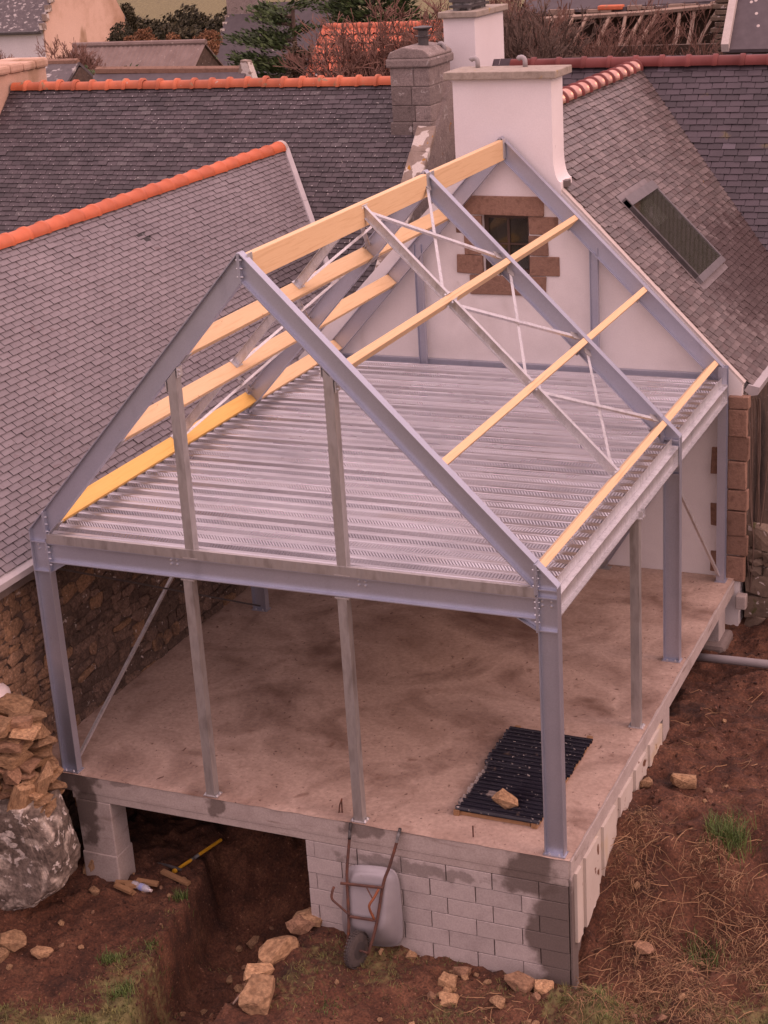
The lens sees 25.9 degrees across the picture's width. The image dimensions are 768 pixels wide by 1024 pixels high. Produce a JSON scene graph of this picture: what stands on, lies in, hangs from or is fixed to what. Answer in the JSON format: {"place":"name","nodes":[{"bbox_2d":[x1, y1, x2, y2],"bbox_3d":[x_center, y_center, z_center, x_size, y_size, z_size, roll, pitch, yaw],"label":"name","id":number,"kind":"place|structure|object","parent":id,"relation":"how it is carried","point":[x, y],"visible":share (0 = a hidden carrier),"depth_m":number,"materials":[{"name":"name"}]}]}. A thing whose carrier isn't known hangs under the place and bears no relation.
{"place":"outdoors","nodes":[
{"label":"outdoors","id":0,"kind":"place"},
{"bbox_2d":[0,0,767,1023],"bbox_3d":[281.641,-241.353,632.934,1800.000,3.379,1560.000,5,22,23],"label":"ground","id":1,"kind":"structure","parent":0,"point":[170,840],"depth_m":17.66,"materials":[{"name":"brown soil"}]},
{"bbox_2d":[0,947,8,962],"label":"loose stone","id":2,"kind":"object","parent":1,"relation":"on","point":[4,953],"visible":1,"depth_m":17.51,"materials":[{"name":"beige stone"}]},
{"bbox_2d":[0,51,14,58],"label":"bare tree","id":3,"kind":"object","parent":1,"relation":"on","point":[5,56],"visible":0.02,"depth_m":45.59,"materials":[{"name":"brown plant"}]},
{"bbox_2d":[6,964,12,969],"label":"pebble","id":4,"kind":"object","parent":1,"relation":"on","point":[9,966],"visible":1,"depth_m":17.37,"materials":[{"name":"beige stone"}]},
{"bbox_2d":[0,929,26,952],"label":"loose stone","id":5,"kind":"object","parent":1,"relation":"on","point":[13,940],"visible":0.99,"depth_m":17.64,"materials":[{"name":"beige stone"}]},
{"bbox_2d":[0,789,80,910],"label":"boulder","id":6,"kind":"object","parent":1,"relation":"on","point":[40,854],"visible":0.88,"depth_m":17.88,"materials":[{"name":"grey stone"}]},
{"bbox_2d":[0,693,66,817],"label":"dry stone heap","id":7,"kind":"object","parent":6,"relation":"on","point":[31,769],"visible":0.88,"depth_m":17.64,"materials":[{"name":"beige stone"}]},
{"bbox_2d":[0,683,10,697],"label":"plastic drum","id":8,"kind":"object","parent":7,"relation":"on","point":[4,689],"visible":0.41,"depth_m":18.08,"materials":[{"name":"white plastic"}]},
{"bbox_2d":[30,946,53,958],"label":"loose stone","id":9,"kind":"object","parent":1,"relation":"on","point":[38,952],"visible":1,"depth_m":17.58,"materials":[{"name":"beige stone"}]},
{"bbox_2d":[57,920,63,925],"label":"pebble","id":10,"kind":"object","parent":1,"relation":"on","point":[60,922],"visible":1,"depth_m":17.97,"materials":[{"name":"beige stone"}]},
{"bbox_2d":[0,0,125,58],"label":"white far house","id":11,"kind":"structure","parent":1,"relation":"on","point":[25,25],"depth_m":66.81,"materials":[{"name":"paint"}]},
{"bbox_2d":[45,58,93,81],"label":"slate outhouse","id":12,"kind":"structure","parent":1,"relation":"on","point":[68,69],"depth_m":36.10,"materials":[{"name":"grey stone"}]},
{"bbox_2d":[35,34,105,74],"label":"bare tree","id":13,"kind":"object","parent":1,"relation":"on","point":[83,58],"visible":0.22,"depth_m":46.32,"materials":[{"name":"brown plant"}]},
{"bbox_2d":[82,860,94,874],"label":"loose stone","id":14,"kind":"object","parent":1,"relation":"on","point":[91,866],"visible":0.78,"depth_m":18.91,"materials":[{"name":"brown stone"}]},
{"bbox_2d":[89,886,99,895],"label":"loose stone","id":15,"kind":"object","parent":1,"relation":"on","point":[94,890],"visible":1,"depth_m":18.61,"materials":[{"name":"brown stone"}]},
{"bbox_2d":[94,947,125,967],"bbox_3d":[-2.844,4.625,17.396,0.374,0.175,0.412,-8,21,-12],"label":"grass tuft","id":16,"kind":"object","parent":1,"relation":"on","point":[108,958],"visible":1,"depth_m":17.36,"materials":[{"name":"green plant"}]},
{"bbox_2d":[85,63,138,73],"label":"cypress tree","id":17,"kind":"object","parent":1,"relation":"on","point":[91,71],"visible":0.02,"depth_m":40.06,"materials":[{"name":"green plant"}]},
{"bbox_2d":[100,977,139,1006],"bbox_3d":[-2.667,4.829,16.828,0.391,0.248,0.423,5,22,23],"label":"grass tuft","id":18,"kind":"object","parent":1,"relation":"on","point":[126,987],"visible":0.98,"depth_m":16.83,"materials":[{"name":"green plant"}]},
{"bbox_2d":[106,21,135,41],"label":"round bush","id":19,"kind":"object","parent":1,"relation":"on","point":[116,35],"visible":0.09,"depth_m":58.66,"materials":[{"name":"green plant"}]},
{"bbox_2d":[113,882,132,893],"bbox_3d":[-2.903,4.191,18.631,0.240,0.035,0.060,14,32,32],"label":"wood offcut","id":20,"kind":"object","parent":1,"relation":"on","point":[123,888],"visible":1,"depth_m":18.61,"materials":[{"name":"brown wood"}]},
{"bbox_2d":[115,880,132,884],"bbox_3d":[-2.908,4.163,18.770,0.220,0.035,0.060,2,26,6],"label":"wood offcut","id":21,"kind":"object","parent":1,"relation":"on","point":[123,882],"visible":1,"depth_m":18.77,"materials":[{"name":"brown wood"}]},
{"bbox_2d":[120,2,137,31],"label":"field shrub","id":22,"kind":"object","parent":1,"relation":"on","point":[127,9],"visible":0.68,"depth_m":114.43,"materials":[{"name":"green plant"}]},
{"bbox_2d":[131,880,152,891],"bbox_3d":[-2.698,4.183,18.652,0.278,0.088,0.086,10,24,32],"label":"water bottle","id":23,"kind":"object","parent":1,"relation":"on","point":[143,887],"visible":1,"depth_m":18.61,"materials":[{"name":"clear plastic"}]},
{"bbox_2d":[71,39,223,69],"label":"corrugated shed","id":24,"kind":"structure","parent":1,"relation":"on","point":[192,52],"depth_m":48.44,"materials":[{"name":"grey metal"}]},
{"bbox_2d":[136,878,158,886],"bbox_3d":[-2.648,4.144,18.724,0.260,0.035,0.060,6,28,17],"label":"wood offcut","id":25,"kind":"object","parent":1,"relation":"on","point":[148,882],"visible":1,"depth_m":18.70,"materials":[{"name":"brown wood"}]},
{"bbox_2d":[138,933,181,1015],"bbox_3d":[-2.407,4.926,17.680,0.419,0.976,0.333,14,27,39],"label":"grass tuft","id":26,"kind":"object","parent":1,"relation":"on","point":[150,947],"visible":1,"depth_m":17.56,"materials":[{"name":"green plant"}]},
{"bbox_2d":[0,140,333,830],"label":"stone house","id":27,"kind":"structure","parent":1,"relation":"on","point":[100,301],"depth_m":21.22,"materials":[{"name":"grey stone"}]},
{"bbox_2d":[123,26,222,54],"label":"bracken bank","id":28,"kind":"structure","parent":1,"relation":"on","point":[210,35],"depth_m":55.66,"materials":[{"name":"brown plant"}]},
{"bbox_2d":[93,59,257,80],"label":"red ridge outbuilding","id":29,"kind":"structure","parent":1,"relation":"on","point":[244,68],"depth_m":33.35,"materials":[{"name":"brown stone"}]},
{"bbox_2d":[160,869,190,886],"bbox_3d":[-2.343,4.109,18.809,0.420,0.035,0.060,15,33,35],"label":"wood offcut","id":30,"kind":"object","parent":1,"relation":"on","point":[176,877],"visible":1,"depth_m":18.79,"materials":[{"name":"brown wood"}]},
{"bbox_2d":[132,3,226,39],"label":"hedge","id":31,"kind":"object","parent":1,"relation":"on","point":[189,25],"visible":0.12,"depth_m":122.89,"materials":[{"name":"green plant"}]},
{"bbox_2d":[168,887,194,913],"bbox_3d":[-2.223,4.296,18.389,0.269,0.386,0.313,-21,26,-39],"label":"grass tuft","id":32,"kind":"object","parent":1,"relation":"on","point":[182,895],"visible":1,"depth_m":18.36,"materials":[{"name":"green plant"}]},
{"bbox_2d":[158,838,221,872],"bbox_3d":[-2.133,4.000,19.171,0.452,0.106,0.810,28,37,55],"label":"pickaxe","id":33,"kind":"object","parent":1,"relation":"on","point":[184,864],"visible":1,"depth_m":19.17,"materials":[{"name":"wood"}]},
{"bbox_2d":[0,74,455,298],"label":"slate terrace house","id":34,"kind":"structure","parent":1,"relation":"on","point":[66,147],"depth_m":28.81,"materials":[{"name":"grey stone"}]},
{"bbox_2d":[0,57,47,113],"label":"end chimney","id":35,"kind":"object","parent":34,"relation":"on","point":[14,70],"visible":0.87,"depth_m":31.12,"materials":[{"name":"beige paint"}]},
{"bbox_2d":[386,25,453,134],"bbox_3d":[0.623,-6.795,27.458,0.790,2.285,1.050,5,22,23],"label":"old stone chimney","id":36,"kind":"object","parent":34,"relation":"on","point":[417,71],"visible":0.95,"depth_m":27.02,"materials":[{"name":"stone"}]},
{"bbox_2d":[438,0,507,69],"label":"tall white chimney","id":37,"kind":"object","parent":34,"relation":"on","point":[472,27],"visible":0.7,"depth_m":27.81,"materials":[{"name":"paint"}]},
{"bbox_2d":[226,975,232,983],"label":"rubble stone","id":38,"kind":"object","parent":1,"relation":"on","point":[229,980],"visible":1,"depth_m":18.23,"materials":[{"name":"brown stone"}]},
{"bbox_2d":[234,984,242,992],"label":"rubble stone","id":39,"kind":"object","parent":1,"relation":"on","point":[238,988],"visible":0.7,"depth_m":18.11,"materials":[{"name":"beige stone"}]},
{"bbox_2d":[236,945,242,951],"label":"pebble","id":40,"kind":"object","parent":1,"relation":"on","point":[239,948],"visible":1,"depth_m":18.81,"materials":[{"name":"beige stone"}]},
{"bbox_2d":[246,936,259,948],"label":"rubble stone","id":41,"kind":"object","parent":1,"relation":"on","point":[252,942],"visible":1,"depth_m":18.86,"materials":[{"name":"brown stone"}]},
{"bbox_2d":[238,974,274,1014],"bbox_3d":[-1.268,4.812,16.646,0.325,0.292,0.469,12,33,2],"label":"trench stone","id":42,"kind":"object","parent":1,"relation":"on","point":[256,994],"visible":0.99,"depth_m":16.49,"materials":[{"name":"beige stone"}]},
{"bbox_2d":[243,963,274,981],"bbox_3d":[-1.276,4.700,17.069,0.319,0.129,0.225,-3,26,2],"label":"trench stone","id":43,"kind":"object","parent":1,"relation":"on","point":[260,968],"visible":0.87,"depth_m":17.03,"materials":[{"name":"beige stone"}]},
{"bbox_2d":[207,0,324,77],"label":"cypress tree","id":44,"kind":"object","parent":1,"relation":"on","point":[274,15],"visible":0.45,"depth_m":43.52,"materials":[{"name":"green plant"}]},
{"bbox_2d":[258,935,299,964],"bbox_3d":[-1.119,4.577,17.415,0.270,0.275,0.492,33,53,32],"label":"trench stone","id":45,"kind":"object","parent":1,"relation":"on","point":[273,951],"visible":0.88,"depth_m":17.32,"materials":[{"name":"beige stone"}]},
{"bbox_2d":[216,0,343,77],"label":"distant slate house","id":46,"kind":"structure","parent":1,"relation":"on","point":[237,22],"depth_m":85.47,"materials":[{"name":"grey stone"}]},
{"bbox_2d":[285,41,307,77],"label":"ivy column","id":47,"kind":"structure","parent":1,"relation":"on","point":[292,73],"depth_m":40.41,"materials":[{"name":"green plant"}]},
{"bbox_2d":[286,914,315,934],"bbox_3d":[-0.884,4.396,17.819,0.274,0.174,0.232,5,14,-31],"label":"trench stone","id":48,"kind":"object","parent":1,"relation":"on","point":[299,924],"visible":1,"depth_m":17.74,"materials":[{"name":"brown stone"}]},
{"bbox_2d":[293,907,322,926],"bbox_3d":[-0.793,4.349,17.917,0.344,0.167,0.272,6,28,10],"label":"trench stone","id":49,"kind":"object","parent":1,"relation":"on","point":[306,914],"visible":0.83,"depth_m":17.82,"materials":[{"name":"brown stone"}]},
{"bbox_2d":[306,990,359,1018],"bbox_3d":[-0.533,4.899,16.589,0.483,0.145,0.469,5,22,23],"label":"grass tuft","id":50,"kind":"object","parent":1,"relation":"on","point":[324,1004],"visible":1,"depth_m":16.60,"materials":[{"name":"green plant"}]},
{"bbox_2d":[276,0,443,77],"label":"bare tree","id":51,"kind":"object","parent":1,"relation":"on","point":[356,62],"visible":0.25,"depth_m":37.32,"materials":[{"name":"brown plant"}]},
{"bbox_2d":[330,822,402,968],"bbox_3d":[-0.232,3.907,17.246,0.566,1.488,0.750,28,37,55],"label":"wheelbarrow","id":52,"kind":"object","parent":1,"relation":"on","point":[371,908],"visible":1,"depth_m":17.21,"materials":[{"name":"metal"}]},
{"bbox_2d":[306,0,433,22],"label":"cypress tree","id":53,"kind":"object","parent":1,"relation":"on","point":[333,8],"visible":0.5,"depth_m":47.10,"materials":[{"name":"green plant"}]},
{"bbox_2d":[306,20,443,77],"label":"red pantile house","id":54,"kind":"structure","parent":1,"relation":"on","point":[373,28],"depth_m":40.37,"materials":[{"name":"tile"}]},
{"bbox_2d":[52,564,733,988],"bbox_3d":[0.448,2.680,20.963,6.429,1.753,7.424,5,22,23],"label":"foundation","id":55,"kind":"object","parent":1,"relation":"on","point":[446,698],"visible":0.71,"depth_m":18.84,"materials":[{"name":"concrete"}]},
{"bbox_2d":[338,798,342,812],"bbox_3d":[-0.453,3.056,17.355,0.061,0.194,0.020,-1,20,8],"label":"rebar stub","id":56,"kind":"object","parent":55,"relation":"on","point":[340,803],"visible":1,"depth_m":17.35,"materials":[{"name":"metal"}]},
{"bbox_2d":[28,136,728,858],"bbox_3d":[0.388,-0.878,19.577,5.872,5.884,7.387,5,22,23],"label":"steel frame","id":57,"kind":"object","parent":55,"relation":"on","point":[542,602],"visible":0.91,"depth_m":17.71,"materials":[{"name":"paint"}]},
{"bbox_2d":[53,360,717,595],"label":"metal floor deck","id":58,"kind":"structure","parent":57,"relation":"on","point":[531,473],"depth_m":18.78,"materials":[{"name":"metal"}]},
{"bbox_2d":[453,725,520,815],"bbox_3d":[1.127,2.761,18.007,0.060,0.058,1.950,5,22,23],"label":"timber batten","id":59,"kind":"object","parent":55,"relation":"on","point":[456,812],"visible":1,"depth_m":17.18,"materials":[{"name":"brown wood"}]},
{"bbox_2d":[455,762,567,824],"bbox_3d":[1.333,2.914,17.431,0.942,0.033,1.026,5,22,23],"label":"corrugated sheet","id":60,"kind":"object","parent":59,"relation":"on","point":[524,786],"visible":0.73,"depth_m":17.41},
{"bbox_2d":[492,788,517,808],"bbox_3d":[1.246,2.956,17.168,0.187,0.120,0.282,-24,36,-31],"label":"sheet stone","id":61,"kind":"object","parent":60,"relation":"on","point":[503,798],"visible":1,"depth_m":17.12,"materials":[{"name":"beige stone"}]},
{"bbox_2d":[484,726,592,777],"bbox_3d":[1.681,2.598,18.216,0.992,0.033,0.876,5,22,23],"label":"corrugated sheet","id":62,"kind":"object","parent":59,"relation":"on","point":[517,746],"visible":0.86,"depth_m":18.22,"materials":[{"name":"black metal"}]},
{"bbox_2d":[460,811,530,825],"bbox_3d":[1.133,3.123,17.052,0.760,0.041,0.020,5,22,23],"label":"plank","id":63,"kind":"object","parent":55,"relation":"on","point":[493,818],"visible":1,"depth_m":17.05,"materials":[{"name":"brown wood"}]},
{"bbox_2d":[531,736,592,828],"bbox_3d":[1.897,2.834,17.679,0.060,0.058,1.950,5,22,23],"label":"timber batten","id":64,"kind":"object","parent":55,"relation":"on","point":[534,826],"visible":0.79,"depth_m":17.68,"materials":[{"name":"wood"}]},
{"bbox_2d":[405,950,416,958],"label":"loose stone","id":65,"kind":"object","parent":1,"relation":"on","point":[411,954],"visible":1,"depth_m":17.33,"materials":[{"name":"beige stone"}]},
{"bbox_2d":[427,991,436,998],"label":"rubble stone","id":66,"kind":"object","parent":1,"relation":"on","point":[431,994],"visible":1,"depth_m":16.74,"materials":[{"name":"beige stone"}]},
{"bbox_2d":[443,987,451,992],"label":"rubble stone","id":67,"kind":"object","parent":1,"relation":"on","point":[447,989],"visible":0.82,"depth_m":16.85,"materials":[{"name":"beige stone"}]},
{"bbox_2d":[438,971,457,990],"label":"loose stone","id":68,"kind":"object","parent":1,"relation":"on","point":[446,979],"visible":1,"depth_m":16.88,"materials":[{"name":"beige stone"}]},
{"bbox_2d":[439,992,458,1006],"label":"loose stone","id":69,"kind":"object","parent":1,"relation":"on","point":[446,998],"visible":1,"depth_m":16.66,"materials":[{"name":"beige stone"}]},
{"bbox_2d":[453,966,471,976],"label":"rubble stone","id":70,"kind":"object","parent":1,"relation":"on","point":[459,971],"visible":1,"depth_m":17.05,"materials":[{"name":"beige stone"}]},
{"bbox_2d":[461,974,468,980],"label":"rubble stone","id":71,"kind":"object","parent":1,"relation":"on","point":[465,977],"visible":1,"depth_m":17.01,"materials":[{"name":"beige stone"}]},
{"bbox_2d":[483,979,491,984],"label":"rubble stone","id":72,"kind":"object","parent":1,"relation":"on","point":[486,981],"visible":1,"depth_m":16.93,"materials":[{"name":"beige stone"}]},
{"bbox_2d":[489,995,504,1008],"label":"rubble stone","id":73,"kind":"object","parent":1,"relation":"on","point":[497,1001],"visible":1,"depth_m":16.50,"materials":[{"name":"beige stone"}]},
{"bbox_2d":[416,0,595,58],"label":"bare tree","id":74,"kind":"object","parent":1,"relation":"on","point":[510,3],"visible":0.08,"depth_m":37.64,"materials":[{"name":"brown plant"}]},
{"bbox_2d":[504,971,534,992],"bbox_3d":[1.368,4.722,16.773,0.292,0.164,0.206,22,37,38],"label":"loose stone","id":75,"kind":"object","parent":1,"relation":"on","point":[521,981],"visible":1,"depth_m":16.71,"materials":[{"name":"beige stone"}]},
{"bbox_2d":[433,0,610,58],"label":"bare tree","id":76,"kind":"object","parent":1,"relation":"on","point":[513,37],"visible":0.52,"depth_m":31.10,"materials":[{"name":"brown plant"}]},
{"bbox_2d":[523,1019,531,1023],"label":"rubble stone","id":77,"kind":"object","parent":1,"relation":"on","point":[528,1021],"visible":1,"depth_m":16.35,"materials":[{"name":"beige stone"}]},
{"bbox_2d":[298,59,767,625],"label":"white gable house","id":78,"kind":"structure","parent":1,"relation":"on","point":[622,129],"depth_m":22.66,"materials":[{"name":"white paint"}]},
{"bbox_2d":[484,215,529,273],"bbox_3d":[1.678,-3.598,22.403,0.670,0.810,0.050,5,22,23],"label":"window","id":79,"kind":"structure","parent":78,"relation":"in","point":[511,232],"depth_m":22.36,"materials":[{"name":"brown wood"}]},
{"bbox_2d":[443,55,571,196],"bbox_3d":[1.680,-5.026,21.957,1.605,1.853,0.700,5,22,23],"label":"white chimney","id":80,"kind":"object","parent":78,"relation":"on","point":[519,109],"visible":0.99,"depth_m":21.68,"materials":[{"name":"paint"}]},
{"bbox_2d":[616,179,727,288],"bbox_3d":[4.046,-3.901,23.393,1.236,1.266,1.460,5,22,23],"label":"roof skylight","id":81,"kind":"object","parent":78,"relation":"on","point":[675,232],"visible":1,"depth_m":23.28,"materials":[{"name":"glass"}]},
{"bbox_2d":[746,398,767,590],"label":"ivy stems","id":82,"kind":"object","parent":78,"relation":"attached to","point":[757,501],"visible":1,"depth_m":22.10,"materials":[{"name":"brown plant"}]},
{"bbox_2d":[531,992,540,999],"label":"rubble stone","id":83,"kind":"object","parent":1,"relation":"on","point":[536,995],"visible":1,"depth_m":16.60,"materials":[{"name":"beige stone"}]},
{"bbox_2d":[534,979,553,994],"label":"loose stone","id":84,"kind":"object","parent":1,"relation":"on","point":[542,986],"visible":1,"depth_m":16.68,"materials":[{"name":"beige stone"}]},
{"bbox_2d":[414,689,767,1023],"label":"dry stalks","id":85,"kind":"object","parent":1,"relation":"on","point":[683,965],"visible":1,"depth_m":16.96,"materials":[{"name":"brown plant"}]},
{"bbox_2d":[508,0,728,56],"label":"ruined barn","id":86,"kind":"structure","parent":1,"relation":"on","point":[608,8],"depth_m":39.58,"materials":[{"name":"brown wood"}]},
{"bbox_2d":[579,984,663,1023],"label":"grass tuft","id":87,"kind":"object","parent":1,"relation":"on","point":[603,1003],"visible":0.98,"depth_m":16.41,"materials":[{"name":"green plant"}]},
{"bbox_2d":[521,0,724,57],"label":"undergrowth","id":88,"kind":"object","parent":1,"relation":"on","point":[599,53],"visible":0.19,"depth_m":36.92,"materials":[{"name":"brown plant"}]},
{"bbox_2d":[492,53,767,251],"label":"slate house","id":89,"kind":"structure","parent":1,"relation":"on","point":[716,104],"depth_m":26.66,"materials":[{"name":"grey stone"}]},
{"bbox_2d":[633,881,640,889],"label":"pebble","id":90,"kind":"object","parent":1,"relation":"on","point":[637,884],"visible":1,"depth_m":17.30,"materials":[{"name":"beige stone"}]},
{"bbox_2d":[634,940,654,953],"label":"loose stone","id":91,"kind":"object","parent":1,"relation":"on","point":[644,947],"visible":1,"depth_m":16.93,"materials":[{"name":"beige stone"}]},
{"bbox_2d":[639,776,652,787],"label":"loose stone","id":92,"kind":"object","parent":1,"relation":"on","point":[646,782],"visible":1,"depth_m":18.43,"materials":[{"name":"beige stone"}]},
{"bbox_2d":[658,1014,667,1021],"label":"pebble","id":93,"kind":"object","parent":1,"relation":"on","point":[662,1017],"visible":1,"depth_m":16.31,"materials":[{"name":"beige stone"}]},
{"bbox_2d":[670,773,696,788],"bbox_3d":[3.311,2.957,18.483,0.296,0.159,0.190,9,28,9],"label":"loose stone","id":94,"kind":"object","parent":1,"relation":"on","point":[684,781],"visible":1,"depth_m":18.41,"materials":[{"name":"beige stone"}]},
{"bbox_2d":[674,924,741,973],"bbox_3d":[3.250,4.446,16.987,0.714,0.350,0.509,-5,20,-3],"label":"grass tuft","id":95,"kind":"object","parent":1,"relation":"on","point":[705,955],"visible":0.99,"depth_m":17.00,"materials":[{"name":"plant"}]},
{"bbox_2d":[704,787,712,792],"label":"pebble","id":96,"kind":"object","parent":1,"relation":"on","point":[706,789],"visible":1,"depth_m":18.23,"materials":[{"name":"beige stone"}]},
{"bbox_2d":[688,804,767,876],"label":"grass tuft","id":97,"kind":"object","parent":1,"relation":"on","point":[730,836],"visible":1,"depth_m":17.50,"materials":[{"name":"green plant"}]},
{"bbox_2d":[696,653,767,668],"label":"drain pipe","id":98,"kind":"object","parent":1,"relation":"on","point":[735,660],"visible":0.73,"depth_m":21.22,"materials":[{"name":"grey plastic"}]},
{"bbox_2d":[735,592,747,609],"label":"corner block","id":99,"kind":"structure","parent":1,"relation":"on","point":[741,599],"depth_m":22.50,"materials":[{"name":"stone"}]},
{"bbox_2d":[721,0,767,54],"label":"slate house","id":100,"kind":"structure","parent":1,"relation":"on","point":[745,30],"depth_m":30.74,"materials":[{"name":"white paint"}]},
{"bbox_2d":[744,522,767,626],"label":"old stone wall","id":101,"kind":"structure","parent":1,"relation":"on","point":[756,612],"depth_m":22.53,"materials":[{"name":"grey stone"}]},
{"bbox_2d":[0,899,767,1023],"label":"grass","id":102,"kind":"structure","parent":0,"point":[607,1016],"depth_m":16.59,"materials":[{"name":"green plant"}]},
{"label":"wood offcut","id":103,"kind":"object","parent":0,"visible":0},
{"bbox_2d":[125,882,140,888],"bbox_3d":[-2.797,4.170,18.673,0.180,0.035,0.060,-4,26,-10],"label":"wood offcut","id":104,"kind":"object","parent":103,"relation":"on","point":[131,885],"visible":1,"depth_m":18.65,"materials":[{"name":"brown wood"}]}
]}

